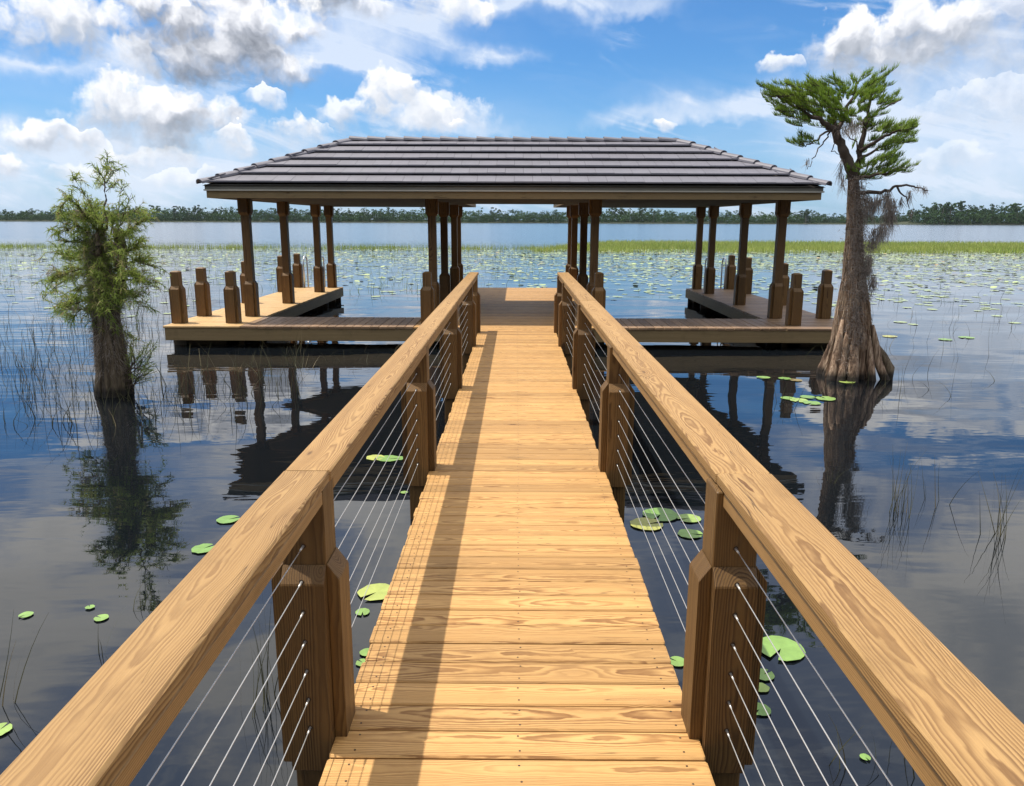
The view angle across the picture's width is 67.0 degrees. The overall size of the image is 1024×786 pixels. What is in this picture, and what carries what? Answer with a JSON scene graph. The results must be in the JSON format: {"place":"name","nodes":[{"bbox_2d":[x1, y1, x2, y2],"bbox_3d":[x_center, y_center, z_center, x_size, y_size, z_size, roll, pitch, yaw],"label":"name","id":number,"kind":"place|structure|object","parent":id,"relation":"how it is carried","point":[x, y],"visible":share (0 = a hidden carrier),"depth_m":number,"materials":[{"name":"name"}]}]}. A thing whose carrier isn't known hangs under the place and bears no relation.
{"place":"outdoors","nodes":[
{"label":"outdoors","id":0,"kind":"place"},
{"bbox_2d":[0,221,1023,785],"bbox_3d":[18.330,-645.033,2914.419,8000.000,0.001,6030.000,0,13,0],"label":"water","id":1,"kind":"structure","parent":0,"point":[106,515],"depth_m":6.88,"materials":[{"name":"blue liquid"}]},
{"bbox_2d":[0,723,11,735],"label":"lily pad","id":2,"kind":"object","parent":1,"relation":"on","point":[5,729],"visible":1,"depth_m":3.19,"materials":[{"name":"green plant"}]},
{"bbox_2d":[0,611,47,705],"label":"reed clump","id":3,"kind":"object","parent":1,"relation":"on","point":[17,669],"visible":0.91,"depth_m":3.34,"materials":[{"name":"green plant"}]},
{"bbox_2d":[18,611,33,617],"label":"lily pad","id":4,"kind":"object","parent":1,"relation":"on","point":[27,613],"visible":1,"depth_m":4.12,"materials":[{"name":"green plant"}]},
{"bbox_2d":[4,347,53,398],"bbox_3d":[-5.689,-0.239,9.193,0.471,0.643,0.460,-4,13,-18],"label":"reed clump","id":5,"kind":"object","parent":1,"relation":"on","point":[30,381],"visible":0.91,"depth_m":9.17,"materials":[{"name":"green plant"}]},
{"bbox_2d":[51,353,92,384],"bbox_3d":[-5.664,-0.342,9.905,0.501,0.537,0.376,-8,15,-32],"label":"reed clump","id":6,"kind":"object","parent":1,"relation":"on","point":[70,373],"visible":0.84,"depth_m":9.95,"materials":[{"name":"plant"}]},
{"bbox_2d":[94,614,108,620],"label":"lily pad","id":7,"kind":"object","parent":1,"relation":"on","point":[104,616],"visible":1,"depth_m":4.09,"materials":[{"name":"green plant"}]},
{"bbox_2d":[32,149,171,397],"bbox_3d":[-4.902,-1.314,9.091,1.991,2.950,1.327,0,13,0],"label":"young cypress tree","id":8,"kind":"object","parent":1,"relation":"in","point":[105,274],"visible":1,"depth_m":8.95,"materials":[{"name":"green plant"}]},
{"bbox_2d":[98,613,121,655],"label":"reed clump","id":9,"kind":"object","parent":1,"relation":"on","point":[101,646],"visible":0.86,"depth_m":3.75,"materials":[{"name":"plant"}]},
{"bbox_2d":[133,572,151,609],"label":"reed clump","id":10,"kind":"object","parent":1,"relation":"on","point":[144,597],"visible":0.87,"depth_m":4.20,"materials":[{"name":"green plant"}]},
{"bbox_2d":[148,374,191,401],"bbox_3d":[-4.063,-0.110,9.241,0.496,0.383,0.684,0,13,0],"label":"reed clump","id":11,"kind":"object","parent":1,"relation":"on","point":[175,389],"visible":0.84,"depth_m":9.18,"materials":[{"name":"green plant"}]},
{"bbox_2d":[191,543,213,552],"bbox_3d":[-1.976,0.994,4.953,0.149,0.003,0.154,11,17,41],"label":"lily pad","id":12,"kind":"object","parent":1,"relation":"on","point":[201,548],"visible":0.87,"depth_m":4.95,"materials":[{"name":"green plant"}]},
{"bbox_2d":[216,515,239,522],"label":"lily pad","id":13,"kind":"object","parent":1,"relation":"on","point":[225,519],"visible":0.97,"depth_m":5.43,"materials":[{"name":"green plant"}]},
{"bbox_2d":[239,596,277,717],"bbox_3d":[-1.051,1.132,3.328,0.258,0.541,0.327,-5,14,-22],"label":"reed clump","id":14,"kind":"object","parent":1,"relation":"on","point":[264,690],"visible":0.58,"depth_m":3.33,"materials":[{"name":"plant"}]},
{"bbox_2d":[0,241,579,250],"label":"marsh grass","id":15,"kind":"structure","parent":1,"relation":"on","point":[364,246],"depth_m":58.80,"materials":[{"name":"green plant"}]},
{"bbox_2d":[356,659,364,665],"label":"lily pad","id":16,"kind":"object","parent":1,"relation":"on","point":[358,663],"visible":0.55,"depth_m":3.68,"materials":[{"name":"green plant"}]},
{"bbox_2d":[355,608,369,614],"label":"lily pad","id":17,"kind":"object","parent":1,"relation":"on","point":[365,611],"visible":0.95,"depth_m":4.16,"materials":[{"name":"green plant"}]},
{"bbox_2d":[359,648,368,655],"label":"lily pad","id":18,"kind":"object","parent":1,"relation":"on","point":[363,652],"visible":0.58,"depth_m":3.77,"materials":[{"name":"green plant"}]},
{"bbox_2d":[357,583,389,600],"bbox_3d":[-0.768,1.125,4.380,0.207,0.004,0.214,10,16,37],"label":"lily pad","id":19,"kind":"object","parent":1,"relation":"on","point":[380,590],"visible":0.76,"depth_m":4.38,"materials":[{"name":"plant"}]},
{"bbox_2d":[366,455,383,459],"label":"lily pad","id":20,"kind":"object","parent":1,"relation":"on","point":[371,457],"visible":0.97,"depth_m":6.87,"materials":[{"name":"yellow plant"}]},
{"bbox_2d":[378,455,397,460],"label":"lily pad","id":21,"kind":"object","parent":1,"relation":"on","point":[385,457],"visible":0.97,"depth_m":6.86,"materials":[{"name":"green plant"}]},
{"bbox_2d":[163,287,832,346],"bbox_3d":[0.033,-1.259,16.645,11.530,1.361,7.816,0,13,0],"label":"dock","id":22,"kind":"object","parent":1,"relation":"on","point":[749,322],"visible":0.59,"depth_m":13.12,"materials":[{"name":"brown wood"}]},
{"bbox_2d":[169,271,187,323],"bbox_3d":[-5.625,-1.372,13.068,0.226,1.375,0.226,0,13,0],"label":"mooring post","id":23,"kind":"object","parent":22,"relation":"on","point":[178,302],"visible":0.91,"depth_m":12.95,"materials":[{"name":"brown wood"}]},
{"bbox_2d":[194,267,211,315],"bbox_3d":[-5.599,-1.589,14.044,0.226,1.375,0.226,0,13,0],"label":"mooring post","id":24,"kind":"object","parent":22,"relation":"on","point":[202,295],"visible":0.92,"depth_m":13.92,"materials":[{"name":"brown wood"}]},
{"bbox_2d":[223,271,241,323],"bbox_3d":[-4.725,-1.377,13.102,0.226,1.375,0.226,0,13,0],"label":"mooring post","id":25,"kind":"object","parent":22,"relation":"on","point":[232,302],"visible":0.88,"depth_m":12.97,"materials":[{"name":"brown wood"}]},
{"bbox_2d":[240,261,244,302],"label":"mooring post","id":26,"kind":"object","parent":22,"relation":"on","point":[242,278],"visible":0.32,"depth_m":16.10,"materials":[{"name":"brown wood"}]},
{"bbox_2d":[276,255,282,291],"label":"mooring post","id":27,"kind":"object","parent":22,"relation":"on","point":[279,271],"visible":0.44,"depth_m":18.66,"materials":[{"name":"brown wood"}]},
{"bbox_2d":[292,253,303,287],"bbox_3d":[-5.561,-2.937,20.116,0.226,1.375,0.226,0,13,0],"label":"mooring post","id":28,"kind":"object","parent":22,"relation":"on","point":[297,267],"visible":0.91,"depth_m":19.98,"materials":[{"name":"brown wood"}]},
{"bbox_2d":[303,255,325,287],"bbox_3d":[-5.162,-2.560,20.300,0.482,2.081,0.402,0,13,0],"label":"swim ladder","id":29,"kind":"object","parent":22,"relation":"attached to","point":[304,256],"visible":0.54,"depth_m":20.28,"materials":[{"name":"silver metal"}]},
{"bbox_2d":[420,271,434,323],"bbox_3d":[-1.425,-1.361,13.085,0.226,1.375,0.226,0,13,0],"label":"mooring post","id":30,"kind":"object","parent":22,"relation":"on","point":[427,299],"visible":0.58,"depth_m":12.94,"materials":[{"name":"brown wood"}]},
{"bbox_2d":[196,136,831,318],"bbox_3d":[0.043,-3.039,16.934,10.453,4.512,8.413,0,13,0],"label":"boathouse","id":31,"kind":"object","parent":22,"relation":"on","point":[443,177],"visible":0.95,"depth_m":13.57,"materials":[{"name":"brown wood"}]},
{"bbox_2d":[591,272,605,308],"bbox_3d":[1.455,-1.348,13.070,0.226,1.375,0.226,0,13,0],"label":"mooring post","id":32,"kind":"object","parent":22,"relation":"on","point":[598,294],"visible":0.48,"depth_m":12.90,"materials":[{"name":"brown wood"}]},
{"bbox_2d":[703,257,726,288],"bbox_3d":[5.278,-2.511,20.245,0.482,2.081,0.402,0,13,0],"label":"swim ladder","id":33,"kind":"object","parent":22,"relation":"attached to","point":[721,271],"visible":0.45,"depth_m":20.20,"materials":[{"name":"silver metal"}]},
{"bbox_2d":[725,255,735,288],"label":"mooring post","id":34,"kind":"object","parent":22,"relation":"on","point":[730,272],"visible":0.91,"depth_m":19.92,"materials":[{"name":"brown wood"}]},
{"bbox_2d":[746,257,752,293],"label":"mooring post","id":35,"kind":"object","parent":22,"relation":"on","point":[749,272],"visible":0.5,"depth_m":18.60,"materials":[{"name":"brown wood"}]},
{"bbox_2d":[782,263,789,305],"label":"mooring post","id":36,"kind":"object","parent":22,"relation":"on","point":[786,280],"visible":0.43,"depth_m":16.04,"materials":[{"name":"brown wood"}]},
{"bbox_2d":[785,273,803,325],"bbox_3d":[4.755,-1.333,13.053,0.226,1.375,0.226,0,13,0],"label":"mooring post","id":37,"kind":"object","parent":22,"relation":"on","point":[794,303],"visible":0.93,"depth_m":12.92,"materials":[{"name":"brown wood"}]},
{"bbox_2d":[815,269,833,318],"bbox_3d":[5.641,-1.537,13.985,0.226,1.375,0.226,0,13,0],"label":"mooring post","id":38,"kind":"object","parent":22,"relation":"on","point":[824,299],"visible":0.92,"depth_m":13.86,"materials":[{"name":"brown wood"}]},
{"bbox_2d":[0,285,1021,428],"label":"dark reeds","id":39,"kind":"object","parent":1,"relation":"in","point":[161,379],"visible":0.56,"depth_m":9.89,"materials":[{"name":"green plant"}]},
{"bbox_2d":[318,328,714,785],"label":"boardwalk","id":40,"kind":"structure","parent":1,"relation":"on","point":[516,638],"depth_m":3.32,"materials":[{"name":"brown wood"}]},
{"bbox_2d":[0,272,480,785],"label":"cable railing","id":41,"kind":"object","parent":40,"relation":"attached to","point":[110,722],"visible":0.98,"depth_m":2.42,"materials":[{"name":"brown wood"}]},
{"bbox_2d":[554,272,1023,785],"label":"cable railing","id":42,"kind":"object","parent":40,"relation":"attached to","point":[943,714],"visible":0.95,"depth_m":2.40,"materials":[{"name":"brown wood"}]},
{"bbox_2d":[630,517,662,529],"bbox_3d":[0.935,0.910,5.375,0.230,0.004,0.232,-3,13,-13],"label":"lily pad","id":43,"kind":"object","parent":1,"relation":"on","point":[636,523],"visible":0.92,"depth_m":5.37,"materials":[{"name":"plant"}]},
{"bbox_2d":[642,507,677,520],"bbox_3d":[1.067,0.870,5.555,0.257,0.006,0.261,7,14,27],"label":"lily pad","id":44,"kind":"object","parent":1,"relation":"on","point":[670,514],"visible":0.97,"depth_m":5.57,"materials":[{"name":"green plant"}]},
{"bbox_2d":[670,656,683,665],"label":"lily pad","id":45,"kind":"object","parent":1,"relation":"on","point":[679,661],"visible":0.79,"depth_m":3.70,"materials":[{"name":"green plant"}]},
{"bbox_2d":[678,514,700,521],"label":"lily pad","id":46,"kind":"object","parent":1,"relation":"on","point":[691,517],"visible":0.97,"depth_m":5.50,"materials":[{"name":"green plant"}]},
{"bbox_2d":[677,529,702,537],"bbox_3d":[1.203,0.948,5.215,0.165,0.003,0.165,5,13,19],"label":"lily pad","id":47,"kind":"object","parent":1,"relation":"on","point":[684,532],"visible":0.97,"depth_m":5.22,"materials":[{"name":"green plant"}]},
{"bbox_2d":[757,702,770,715],"bbox_3d":[1.070,1.364,3.341,0.093,0.002,0.093,3,13,13],"label":"lily pad","id":48,"kind":"object","parent":1,"relation":"on","point":[761,709],"visible":0.6,"depth_m":3.33,"materials":[{"name":"green plant"}]},
{"bbox_2d":[759,682,769,691],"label":"lily pad","id":49,"kind":"object","parent":1,"relation":"on","point":[763,687],"visible":0.6,"depth_m":3.49,"materials":[{"name":"green plant"}]},
{"bbox_2d":[760,668,774,680],"bbox_3d":[1.170,1.308,3.595,0.103,0.002,0.098,-10,16,-39],"label":"lily pad","id":50,"kind":"object","parent":1,"relation":"on","point":[764,676],"visible":0.58,"depth_m":3.59,"materials":[{"name":"green plant"}]},
{"bbox_2d":[532,239,1023,253],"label":"marsh grass bed","id":51,"kind":"object","parent":1,"relation":"in","point":[921,246],"visible":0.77,"depth_m":60.98,"materials":[{"name":"green plant"}]},
{"bbox_2d":[762,635,805,660],"bbox_3d":[1.323,1.258,3.814,0.232,0.005,0.231,9,15,33],"label":"lily pad","id":52,"kind":"object","parent":1,"relation":"on","point":[790,650],"visible":0.9,"depth_m":3.81,"materials":[{"name":"green plant"}]},
{"bbox_2d":[780,396,794,399],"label":"lily pad","id":53,"kind":"object","parent":1,"relation":"on","point":[787,397],"visible":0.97,"depth_m":9.28,"materials":[{"name":"green plant"}]},
{"bbox_2d":[771,373,807,407],"bbox_3d":[3.145,-0.060,8.886,0.336,0.487,0.572,2,13,8],"label":"reed clump","id":54,"kind":"object","parent":1,"relation":"on","point":[787,394],"visible":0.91,"depth_m":8.93,"materials":[{"name":"green plant"}]},
{"bbox_2d":[790,398,807,401],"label":"lily pad","id":55,"kind":"object","parent":1,"relation":"on","point":[797,399],"visible":0.97,"depth_m":9.16,"materials":[{"name":"green plant"}]},
{"bbox_2d":[801,395,813,397],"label":"lily pad","id":56,"kind":"object","parent":1,"relation":"on","point":[805,396],"visible":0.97,"depth_m":9.33,"materials":[{"name":"green plant"}]},
{"bbox_2d":[803,401,820,404],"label":"lily pad","id":57,"kind":"object","parent":1,"relation":"on","point":[812,402],"visible":1,"depth_m":9.02,"materials":[{"name":"green plant"}]},
{"bbox_2d":[816,396,835,400],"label":"lily pad","id":58,"kind":"object","parent":1,"relation":"on","point":[828,398],"visible":1,"depth_m":9.22,"materials":[{"name":"green plant"}]},
{"bbox_2d":[824,455,844,482],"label":"reed clump","id":59,"kind":"object","parent":1,"relation":"on","point":[832,473],"visible":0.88,"depth_m":6.27,"materials":[{"name":"green plant"}]},
{"bbox_2d":[755,62,929,382],"bbox_3d":[4.240,-2.125,10.284,2.505,4.206,1.382,0,13,0],"label":"cypress tree","id":60,"kind":"object","parent":1,"relation":"on","point":[853,346],"visible":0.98,"depth_m":10.04,"materials":[{"name":"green plant"}]},
{"bbox_2d":[859,753,870,759],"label":"lily pad","id":61,"kind":"object","parent":1,"relation":"on","point":[863,756],"visible":1,"depth_m":3.04,"materials":[{"name":"green plant"}]},
{"bbox_2d":[829,717,914,777],"bbox_3d":[1.433,1.333,2.955,0.447,0.328,0.162,0,13,0],"label":"reed clump","id":62,"kind":"object","parent":1,"relation":"on","point":[863,744],"visible":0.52,"depth_m":2.97,"materials":[{"name":"green plant"}]},
{"bbox_2d":[889,442,924,518],"bbox_3d":[2.790,0.643,5.566,0.230,0.551,0.385,10,16,38],"label":"reed clump","id":63,"kind":"object","parent":1,"relation":"on","point":[895,494],"visible":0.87,"depth_m":5.60,"materials":[{"name":"green plant"}]},
{"bbox_2d":[902,446,978,507],"bbox_3d":[3.176,0.647,5.758,0.201,0.464,0.516,-5,13,-21],"label":"reed clump","id":64,"kind":"object","parent":1,"relation":"on","point":[938,488],"visible":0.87,"depth_m":5.85,"materials":[{"name":"green plant"}]},
{"bbox_2d":[978,467,1023,539],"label":"reed clump","id":65,"kind":"object","parent":1,"relation":"on","point":[1000,527],"visible":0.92,"depth_m":5.16,"materials":[{"name":"plant"}]},
{"bbox_2d":[0,219,1023,224],"bbox_3d":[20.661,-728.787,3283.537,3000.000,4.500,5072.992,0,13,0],"label":"shore","id":66,"kind":"structure","parent":0,"point":[648,222],"depth_m":875.60,"materials":[{"name":"green plant"}]},
{"bbox_2d":[0,202,1023,223],"bbox_3d":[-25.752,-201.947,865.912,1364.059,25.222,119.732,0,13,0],"label":"wood","id":67,"kind":"object","parent":66,"relation":"on","point":[971,216],"visible":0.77,"depth_m":880.72,"materials":[{"name":"green plant"}]},
{"bbox_2d":[940,203,949,223],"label":"tall far tree","id":68,"kind":"object","parent":66,"relation":"on","point":[943,208],"visible":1,"depth_m":818.42,"materials":[{"name":"green plant"}]},
{"bbox_2d":[944,203,949,220],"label":"tall far tree","id":69,"kind":"object","parent":66,"relation":"on","point":[947,208],"visible":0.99,"depth_m":817.06,"materials":[{"name":"green plant"}]},
{"bbox_2d":[946,202,954,221],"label":"tall far tree","id":70,"kind":"object","parent":66,"relation":"on","point":[951,206],"visible":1,"depth_m":816.78,"materials":[{"name":"green plant"}]},
{"bbox_2d":[956,202,964,220],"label":"tall far tree","id":71,"kind":"object","parent":66,"relation":"on","point":[962,207],"visible":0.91,"depth_m":826.89,"materials":[{"name":"green plant"}]},
{"bbox_2d":[986,204,995,222],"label":"tall far tree","id":72,"kind":"object","parent":66,"relation":"on","point":[992,208],"visible":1,"depth_m":816.27,"materials":[{"name":"green plant"}]},
{"bbox_2d":[1005,203,1017,218],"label":"tall far tree","id":73,"kind":"object","parent":66,"relation":"on","point":[1009,207],"visible":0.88,"depth_m":828.65,"materials":[{"name":"green plant"}]},
{"bbox_2d":[1012,204,1021,219],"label":"tall far tree","id":74,"kind":"object","parent":66,"relation":"on","point":[1017,208],"visible":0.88,"depth_m":819.51,"materials":[{"name":"green plant"}]},
{"bbox_2d":[0,0,1023,220],"label":"sky","id":75,"kind":"structure","parent":0,"point":[178,93],"materials":[{"name":"blue"}]},
{"bbox_2d":[0,246,1023,294],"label":"lily pad field","id":76,"kind":"structure","parent":0,"point":[766,266],"depth_m":39.11,"materials":[{"name":"green plant"}]}
]}

